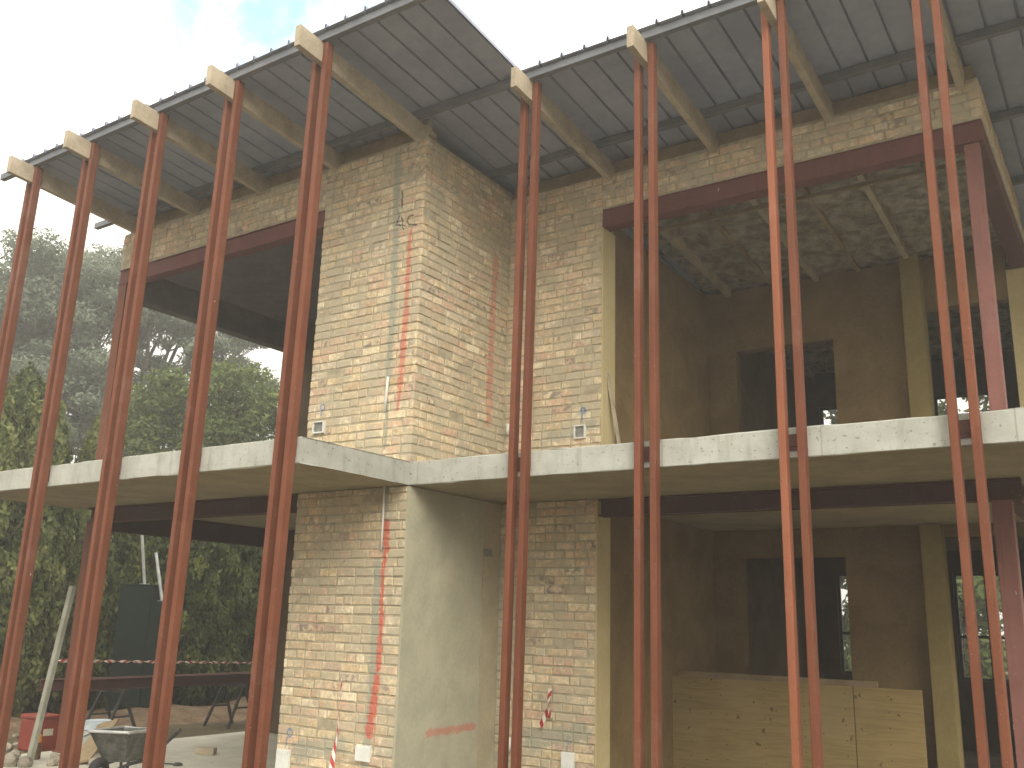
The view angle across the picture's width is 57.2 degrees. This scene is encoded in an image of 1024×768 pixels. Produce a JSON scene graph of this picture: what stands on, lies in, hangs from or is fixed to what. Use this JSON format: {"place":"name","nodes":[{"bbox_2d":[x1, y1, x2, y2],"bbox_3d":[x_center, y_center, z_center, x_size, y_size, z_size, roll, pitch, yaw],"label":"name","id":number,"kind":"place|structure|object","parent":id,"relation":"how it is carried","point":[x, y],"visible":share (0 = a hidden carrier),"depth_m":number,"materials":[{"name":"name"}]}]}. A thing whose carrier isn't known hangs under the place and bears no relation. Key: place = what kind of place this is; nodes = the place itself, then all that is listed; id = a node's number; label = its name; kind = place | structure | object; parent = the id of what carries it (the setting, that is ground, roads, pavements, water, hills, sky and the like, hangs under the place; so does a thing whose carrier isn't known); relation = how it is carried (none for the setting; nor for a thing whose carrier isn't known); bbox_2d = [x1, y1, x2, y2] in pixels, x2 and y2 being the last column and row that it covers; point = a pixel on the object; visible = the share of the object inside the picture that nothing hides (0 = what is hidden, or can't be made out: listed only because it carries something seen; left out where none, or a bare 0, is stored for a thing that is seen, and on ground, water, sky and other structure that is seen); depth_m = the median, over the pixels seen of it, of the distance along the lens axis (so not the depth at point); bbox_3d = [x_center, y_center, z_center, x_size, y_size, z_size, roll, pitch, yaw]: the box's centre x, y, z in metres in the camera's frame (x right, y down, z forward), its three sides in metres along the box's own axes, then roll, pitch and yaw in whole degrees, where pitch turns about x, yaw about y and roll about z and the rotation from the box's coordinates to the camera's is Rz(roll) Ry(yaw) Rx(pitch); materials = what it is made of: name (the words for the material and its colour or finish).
{"place":"outdoors","nodes":[
{"label":"outdoors","id":0,"kind":"place"},
{"bbox_2d":[34,734,41,759],"bbox_3d":[-5.147,3.933,10.175,0.090,0.255,0.088,-8,-17,33],"label":"spray bottle","id":1,"kind":"object","parent":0,"point":[38,752],"visible":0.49,"depth_m":10.15,"materials":[{"name":"orange plastic"}]},
{"bbox_2d":[0,0,1003,644],"label":"sky","id":2,"kind":"structure","parent":0,"point":[76,66],"materials":[{"name":"white"}]},
{"bbox_2d":[5,647,1007,754],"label":"ground","id":3,"kind":"structure","parent":0,"point":[197,729],"depth_m":14.37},
{"bbox_2d":[6,743,12,750],"bbox_3d":[-6.314,4.543,11.721,0.262,0.123,0.130,-8,-17,33],"label":"rubble stone","id":4,"kind":"object","parent":3,"relation":"on","point":[9,746],"visible":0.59,"depth_m":11.65,"materials":[{"name":"beige stone"}]},
{"bbox_2d":[0,183,31,365],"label":"steel post","id":5,"kind":"object","parent":3,"relation":"on","point":[15,264],"visible":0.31,"depth_m":10.71,"materials":[{"name":"red metal"}]},
{"bbox_2d":[0,166,42,420],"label":"steel post","id":6,"kind":"object","parent":3,"relation":"on","point":[20,278],"visible":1,"depth_m":10.60,"materials":[{"name":"red metal"}]},
{"bbox_2d":[17,711,59,751],"bbox_3d":[-5.968,4.372,11.855,0.420,0.480,0.320,-8,-17,33],"label":"tool box","id":7,"kind":"object","parent":3,"relation":"on","point":[49,730],"visible":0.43,"depth_m":11.76,"materials":[{"name":"red plastic"}]},
{"bbox_2d":[0,361,81,691],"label":"cypress tree","id":8,"kind":"object","parent":3,"relation":"on","point":[26,387],"visible":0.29,"depth_m":15.60,"materials":[{"name":"green plant"}]},
{"bbox_2d":[0,159,88,714],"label":"steel post","id":9,"kind":"object","parent":3,"relation":"on","point":[38,456],"visible":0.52,"depth_m":9.61,"materials":[{"name":"red metal"}]},
{"bbox_2d":[0,142,100,767],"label":"steel post","id":10,"kind":"object","parent":3,"relation":"on","point":[20,623],"visible":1,"depth_m":9.50,"materials":[{"name":"red metal"}]},
{"bbox_2d":[20,507,116,713],"bbox_3d":[-7.842,3.490,15.979,2.478,4.352,2.496,-8,-17,33],"label":"cypress tree","id":11,"kind":"object","parent":3,"relation":"on","point":[74,576],"visible":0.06,"depth_m":15.41,"materials":[{"name":"green plant"}]},
{"bbox_2d":[58,130,156,767],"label":"steel post","id":12,"kind":"object","parent":3,"relation":"on","point":[82,628],"visible":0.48,"depth_m":8.87,"materials":[{"name":"red metal"}]},
{"bbox_2d":[85,689,135,726],"bbox_3d":[-5.644,4.635,13.202,0.600,0.660,0.593,-8,-17,33],"label":"trestle","id":13,"kind":"object","parent":3,"relation":"on","point":[122,693],"visible":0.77,"depth_m":13.17,"materials":[{"name":"metal"}]},
{"bbox_2d":[89,673,250,690],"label":"steel beam","id":14,"kind":"structure","parent":13,"relation":"on","point":[146,682],"depth_m":14.01,"materials":[{"name":"brown metal"}]},
{"bbox_2d":[67,112,168,767],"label":"steel post","id":15,"kind":"object","parent":3,"relation":"on","point":[97,591],"visible":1,"depth_m":8.83,"materials":[{"name":"red metal"}]},
{"bbox_2d":[87,532,152,709],"bbox_3d":[-7.329,3.703,16.543,2.052,4.265,2.078,-8,-17,33],"label":"cypress tree","id":16,"kind":"object","parent":3,"relation":"on","point":[122,576],"visible":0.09,"depth_m":16.17,"materials":[{"name":"green plant"}]},
{"bbox_2d":[8,696,247,738],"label":"soil bank","id":17,"kind":"structure","parent":3,"relation":"on","point":[180,714],"depth_m":15.30,"materials":[{"name":"brown soil"}]},
{"bbox_2d":[0,389,52,690],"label":"cypress tree","id":18,"kind":"object","parent":17,"relation":"on","point":[12,450],"visible":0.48,"depth_m":14.32,"materials":[{"name":"green plant"}]},
{"bbox_2d":[0,398,81,717],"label":"cypress tree","id":19,"kind":"object","parent":17,"relation":"on","point":[26,689],"visible":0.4,"depth_m":14.72,"materials":[{"name":"green plant"}]},
{"bbox_2d":[44,410,118,713],"bbox_3d":[-7.392,3.016,16.023,1.325,5.278,1.324,-8,-17,33],"label":"cypress tree","id":20,"kind":"object","parent":17,"relation":"on","point":[89,450],"visible":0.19,"depth_m":15.84,"materials":[{"name":"green plant"}]},
{"bbox_2d":[146,538,243,705],"bbox_3d":[-6.208,3.925,17.874,2.182,4.480,2.186,-8,-17,33],"label":"cypress tree","id":21,"kind":"object","parent":17,"relation":"on","point":[186,695],"visible":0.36,"depth_m":17.33,"materials":[{"name":"green plant"}]},
{"bbox_2d":[177,540,263,705],"bbox_3d":[-5.851,4.084,18.733,2.604,4.591,2.569,-8,-17,33],"label":"cypress tree","id":22,"kind":"object","parent":17,"relation":"on","point":[248,586],"visible":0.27,"depth_m":18.03,"materials":[{"name":"green plant"}]},
{"bbox_2d":[105,584,161,710],"bbox_3d":[-6.255,4.480,15.770,0.774,2.165,0.559,3,-14,-6],"label":"cabinet","id":23,"kind":"object","parent":3,"relation":"on","point":[138,622],"visible":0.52,"depth_m":15.58,"materials":[{"name":"grey metal"}]},
{"bbox_2d":[140,535,145,583],"bbox_3d":[-6.305,2.953,16.083,0.140,0.955,0.253,-8,-17,33],"label":"metal pole","id":24,"kind":"object","parent":23,"relation":"on","point":[143,559],"visible":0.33,"depth_m":16.06,"materials":[{"name":"grey metal"}]},
{"bbox_2d":[154,552,162,600],"bbox_3d":[-6.051,3.318,16.150,0.362,0.831,0.116,-8,-17,33],"label":"metal pole","id":25,"kind":"object","parent":23,"relation":"on","point":[158,576],"visible":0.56,"depth_m":16.14,"materials":[{"name":"grey metal"}]},
{"bbox_2d":[0,227,279,455],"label":"spreading tree","id":26,"kind":"object","parent":3,"relation":"on","point":[85,376],"visible":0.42,"depth_m":28.42,"materials":[{"name":"green plant"}]},
{"bbox_2d":[97,533,183,707],"bbox_3d":[-7.083,3.859,17.298,2.261,4.269,2.167,-8,-17,33],"label":"cypress tree","id":27,"kind":"object","parent":3,"relation":"on","point":[156,544],"visible":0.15,"depth_m":17.11,"materials":[{"name":"green plant"}]},
{"bbox_2d":[93,358,278,456],"bbox_3d":[-7.790,3.087,22.497,3.618,8.071,4.580,-8,-17,33],"label":"garden tree","id":28,"kind":"object","parent":3,"relation":"on","point":[230,418],"visible":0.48,"depth_m":22.66,"materials":[{"name":"green plant"}]},
{"bbox_2d":[142,99,231,767],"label":"steel post","id":29,"kind":"object","parent":3,"relation":"on","point":[148,754],"visible":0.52,"depth_m":8.26,"materials":[{"name":"red metal"}]},
{"bbox_2d":[152,80,244,767],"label":"steel post","id":30,"kind":"object","parent":3,"relation":"on","point":[185,533],"visible":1,"depth_m":8.21,"materials":[{"name":"red metal"}]},
{"bbox_2d":[202,684,248,728],"bbox_3d":[-4.454,5.103,14.922,0.600,0.660,0.593,-8,-17,33],"label":"trestle","id":31,"kind":"object","parent":3,"relation":"on","point":[244,687],"visible":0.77,"depth_m":14.88,"materials":[{"name":"metal"}]},
{"bbox_2d":[37,672,250,691],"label":"steel beam","id":32,"kind":"structure","parent":31,"relation":"on","point":[57,684],"depth_m":12.76,"materials":[{"name":"red metal"}]},
{"bbox_2d":[208,546,262,700],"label":"cypress tree","id":33,"kind":"object","parent":3,"relation":"on","point":[250,617],"visible":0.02,"depth_m":18.56,"materials":[{"name":"green plant"}]},
{"bbox_2d":[241,61,320,767],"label":"steel post","id":34,"kind":"object","parent":3,"relation":"on","point":[249,747],"visible":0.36,"depth_m":7.63,"materials":[{"name":"red metal"}]},
{"bbox_2d":[254,41,333,767],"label":"steel post","id":35,"kind":"object","parent":3,"relation":"on","point":[265,707],"visible":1,"depth_m":7.58,"materials":[{"name":"red metal"}]},
{"bbox_2d":[0,0,1023,767],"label":"house","id":36,"kind":"structure","parent":3,"relation":"on","point":[394,642],"depth_m":9.50,"materials":[{"name":"brick"},{"name":"concrete"},{"name":"pine timber"}]},
{"bbox_2d":[3,752,19,766],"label":"rubble stone","id":37,"kind":"object","parent":36,"relation":"on","point":[11,759],"visible":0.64,"depth_m":9.63,"materials":[{"name":"beige stone"}]},
{"bbox_2d":[11,749,20,756],"bbox_3d":[-5.445,4.050,10.261,0.130,0.102,0.124,1,-14,2],"label":"rubble stone","id":38,"kind":"object","parent":36,"relation":"on","point":[17,752],"visible":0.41,"depth_m":10.24,"materials":[{"name":"beige stone"}]},
{"bbox_2d":[17,755,32,767],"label":"rubble stone","id":39,"kind":"object","parent":36,"relation":"on","point":[25,761],"visible":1,"depth_m":9.62,"materials":[{"name":"beige stone"}]},
{"bbox_2d":[27,586,75,763],"bbox_3d":[-5.026,3.140,10.246,0.087,1.849,0.488,1,-14,2],"label":"timber pole","id":40,"kind":"object","parent":36,"relation":"on","point":[31,753],"visible":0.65,"depth_m":10.22,"materials":[{"name":"beige wood"}]},
{"bbox_2d":[46,759,58,765],"bbox_3d":[-4.787,3.951,9.770,0.104,0.088,0.116,0,-14,7],"label":"rubble stone","id":41,"kind":"object","parent":36,"relation":"on","point":[52,762],"visible":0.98,"depth_m":9.73,"materials":[{"name":"beige stone"}]},
{"bbox_2d":[50,753,59,761],"bbox_3d":[-4.883,4.016,10.086,0.208,0.093,0.106,-8,-17,33],"label":"rubble stone","id":42,"kind":"object","parent":36,"relation":"on","point":[55,756],"visible":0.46,"depth_m":10.06,"materials":[{"name":"beige stone"}]},
{"bbox_2d":[82,722,101,752],"bbox_3d":[-4.838,4.052,10.736,0.325,0.314,0.321,-8,-17,33],"label":"bucket","id":43,"kind":"object","parent":36,"relation":"on","point":[89,726],"visible":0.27,"depth_m":10.62,"materials":[{"name":"plastic"}]},
{"bbox_2d":[88,757,96,764],"bbox_3d":[-4.368,3.978,9.854,0.210,0.102,0.109,-8,-17,33],"label":"rubble stone","id":44,"kind":"object","parent":36,"relation":"on","point":[90,761],"visible":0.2,"depth_m":9.85,"materials":[{"name":"beige stone"}]},
{"bbox_2d":[85,719,110,722],"bbox_3d":[-4.947,4.167,11.184,0.293,0.304,0.289,-8,-17,33],"label":"bucket","id":45,"kind":"object","parent":36,"relation":"on","point":[98,720],"visible":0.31,"depth_m":11.18,"materials":[{"name":"plastic"}]},
{"bbox_2d":[79,719,118,763],"bbox_3d":[-4.566,3.915,10.273,0.234,0.415,0.789,2,-14,-3],"label":"timber board","id":46,"kind":"object","parent":36,"relation":"on","point":[89,749],"visible":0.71,"depth_m":10.16,"materials":[{"name":"beige wood"}]},
{"bbox_2d":[88,726,181,767],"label":"wheelbarrow","id":47,"kind":"object","parent":36,"relation":"on","point":[121,744],"visible":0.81,"depth_m":8.48,"materials":[{"name":"metal"}]},
{"bbox_2d":[58,659,251,663],"bbox_3d":[-4.333,3.616,12.200,0.038,0.125,3.352,-8,-17,33],"label":"barrier tape","id":48,"kind":"object","parent":36,"relation":"attached to","point":[153,661],"visible":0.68,"depth_m":11.90,"materials":[{"name":"plastic"}]},
{"bbox_2d":[164,762,182,765],"bbox_3d":[-3.665,4.057,10.039,0.322,0.028,0.106,-3,-15,19],"label":"trowel","id":49,"kind":"object","parent":36,"relation":"on","point":[177,764],"visible":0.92,"depth_m":9.99,"materials":[{"name":"metal"}]},
{"bbox_2d":[195,747,216,754],"bbox_3d":[-3.538,4.242,10.848,0.220,0.074,0.110,0,-14,5],"label":"brick","id":50,"kind":"object","parent":36,"relation":"on","point":[205,750],"visible":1,"depth_m":10.80,"materials":[{"name":"brown brick"}]},
{"bbox_2d":[275,748,290,767],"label":"electrical box","id":51,"kind":"object","parent":36,"relation":"attached to","point":[283,758],"visible":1,"depth_m":8.71,"materials":[{"name":"white plastic"}]},
{"bbox_2d":[312,420,325,433],"bbox_3d":[-1.941,0.437,9.435,0.155,0.125,0.038,-8,-17,33],"label":"electrical box","id":52,"kind":"object","parent":36,"relation":"attached to","point":[318,427],"visible":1,"depth_m":9.43,"materials":[{"name":"white plastic"}]},
{"bbox_2d":[329,678,341,767],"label":"barrier tape","id":53,"kind":"object","parent":36,"relation":"attached to","point":[332,762],"visible":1,"depth_m":8.37,"materials":[{"name":"white plastic"}]},
{"bbox_2d":[355,745,371,762],"bbox_3d":[-1.307,3.242,8.228,0.165,0.130,0.047,-8,-17,33],"label":"electrical box","id":54,"kind":"object","parent":36,"relation":"attached to","point":[363,753],"visible":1,"depth_m":8.21,"materials":[{"name":"white plastic"}]},
{"bbox_2d":[380,486,384,549],"bbox_3d":[-1.198,1.243,8.697,0.028,0.591,0.022,-8,-17,33],"label":"conduit pipe","id":55,"kind":"object","parent":36,"relation":"attached to","point":[382,526],"visible":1,"depth_m":8.69,"materials":[{"name":"plastic"}]},
{"bbox_2d":[383,376,388,411],"bbox_3d":[-1.209,0.099,9.010,0.042,0.347,0.028,-8,-17,33],"label":"conduit pipe","id":56,"kind":"object","parent":36,"relation":"attached to","point":[386,394],"visible":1,"depth_m":9.00,"materials":[{"name":"plastic"}]},
{"bbox_2d":[505,424,508,434],"bbox_3d":[-0.047,0.481,9.967,0.045,0.116,0.042,-8,-17,33],"label":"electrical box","id":57,"kind":"object","parent":36,"relation":"attached to","point":[507,429],"visible":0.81,"depth_m":9.95,"materials":[{"name":"plastic"}]},
{"bbox_2d":[538,688,551,727],"bbox_3d":[0.316,3.100,8.970,0.141,0.369,0.066,-8,-17,33],"label":"barrier tape","id":58,"kind":"object","parent":36,"relation":"attached to","point":[547,712],"visible":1,"depth_m":8.95,"materials":[{"name":"plastic"}]},
{"bbox_2d":[561,751,574,767],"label":"electrical box","id":59,"kind":"object","parent":36,"relation":"attached to","point":[567,759],"visible":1,"depth_m":8.74,"materials":[{"name":"white plastic"}]},
{"bbox_2d":[573,424,585,438],"bbox_3d":[0.686,0.483,9.475,0.130,0.140,0.038,-8,-17,33],"label":"electrical box","id":60,"kind":"object","parent":36,"relation":"attached to","point":[579,431],"visible":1,"depth_m":9.47,"materials":[{"name":"white plastic"}]},
{"bbox_2d":[606,373,620,443],"bbox_3d":[1.049,0.413,9.464,0.230,1.079,0.048,4,-14,-11],"label":"timber batten","id":61,"kind":"object","parent":36,"relation":"on","point":[613,409],"visible":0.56,"depth_m":9.49,"materials":[{"name":"brown wood"}]},
{"bbox_2d":[672,675,857,767],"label":"plywood sheet","id":62,"kind":"object","parent":36,"relation":"on","point":[726,723],"visible":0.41,"depth_m":9.97,"materials":[{"name":"beige wood"}]},
{"bbox_2d":[678,670,877,765],"bbox_3d":[2.768,3.655,9.899,2.157,1.105,0.040,-8,-17,33],"label":"timber board","id":63,"kind":"object","parent":36,"relation":"on","point":[873,684],"visible":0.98,"depth_m":10.01,"materials":[{"name":"brown wood"}]},
{"bbox_2d":[820,407,836,424],"bbox_3d":[5.398,0.940,15.173,0.750,1.188,0.040,-8,-17,33],"label":"window frame","id":64,"kind":"structure","parent":36,"relation":"in","point":[830,408],"depth_m":15.45,"materials":[{"name":"metal"}]},
{"bbox_2d":[837,573,851,673],"bbox_3d":[5.410,3.681,14.419,0.730,1.510,0.040,-8,-17,33],"label":"window frame","id":65,"kind":"structure","parent":36,"relation":"in","point":[838,575],"depth_m":14.58,"materials":[{"name":"metal"}]},
{"bbox_2d":[853,686,927,767],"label":"plywood sheet","id":66,"kind":"object","parent":36,"relation":"on","point":[890,728],"visible":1,"depth_m":9.22,"materials":[{"name":"beige wood"}]},
{"bbox_2d":[934,392,987,415],"bbox_3d":[6.957,0.728,14.152,1.000,1.188,0.040,-8,-17,33],"label":"window frame","id":67,"kind":"structure","parent":36,"relation":"in","point":[936,399],"depth_m":14.48,"materials":[{"name":"metal"}]},
{"bbox_2d":[953,573,1008,682],"bbox_3d":[6.857,3.484,13.472,0.850,1.510,0.040,-8,-17,33],"label":"window frame","id":68,"kind":"structure","parent":36,"relation":"in","point":[960,636],"depth_m":13.60,"materials":[{"name":"metal"}]},
{"bbox_2d":[497,98,530,767],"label":"steel post","id":69,"kind":"object","parent":3,"relation":"on","point":[514,459],"visible":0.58,"depth_m":7.97,"materials":[{"name":"red metal"}]},
{"bbox_2d":[510,81,541,767],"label":"steel post","id":70,"kind":"object","parent":3,"relation":"on","point":[519,659],"visible":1,"depth_m":7.92,"materials":[{"name":"red metal"}]},
{"bbox_2d":[634,57,649,767],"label":"steel post","id":71,"kind":"object","parent":3,"relation":"on","point":[641,454],"visible":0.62,"depth_m":7.34,"materials":[{"name":"red metal"}]},
{"bbox_2d":[648,41,661,767],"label":"steel post","id":72,"kind":"object","parent":3,"relation":"on","point":[655,619],"visible":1,"depth_m":7.28,"materials":[{"name":"red metal"}]},
{"bbox_2d":[761,10,802,767],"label":"steel post","id":73,"kind":"object","parent":3,"relation":"on","point":[787,441],"visible":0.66,"depth_m":6.72,"materials":[{"name":"red metal"}]},
{"bbox_2d":[776,0,823,767],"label":"steel post","id":74,"kind":"object","parent":3,"relation":"on","point":[809,583],"visible":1,"depth_m":6.67,"materials":[{"name":"red metal"}]},
{"bbox_2d":[824,410,851,670],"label":"garden tree","id":75,"kind":"object","parent":3,"relation":"on","point":[846,628],"visible":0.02,"depth_m":23.75,"materials":[{"name":"green plant"}]},
{"bbox_2d":[829,415,850,654],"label":"garden tree","id":76,"kind":"object","parent":3,"relation":"on","point":[844,607],"visible":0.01,"depth_m":26.06,"materials":[{"name":"green plant"}]},
{"bbox_2d":[843,395,1008,678],"bbox_3d":[10.507,3.843,22.536,4.856,10.062,4.008,-8,-17,33],"label":"garden tree","id":77,"kind":"object","parent":3,"relation":"on","point":[984,645],"visible":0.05,"depth_m":21.20,"materials":[{"name":"green plant"}]},
{"bbox_2d":[911,0,989,767],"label":"steel post","id":78,"kind":"object","parent":3,"relation":"on","point":[958,429],"visible":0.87,"depth_m":6.10,"materials":[{"name":"red metal"}]},
{"bbox_2d":[931,0,1013,767],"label":"steel post","id":79,"kind":"object","parent":3,"relation":"on","point":[986,542],"visible":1,"depth_m":6.03,"materials":[{"name":"red metal"}]}
]}

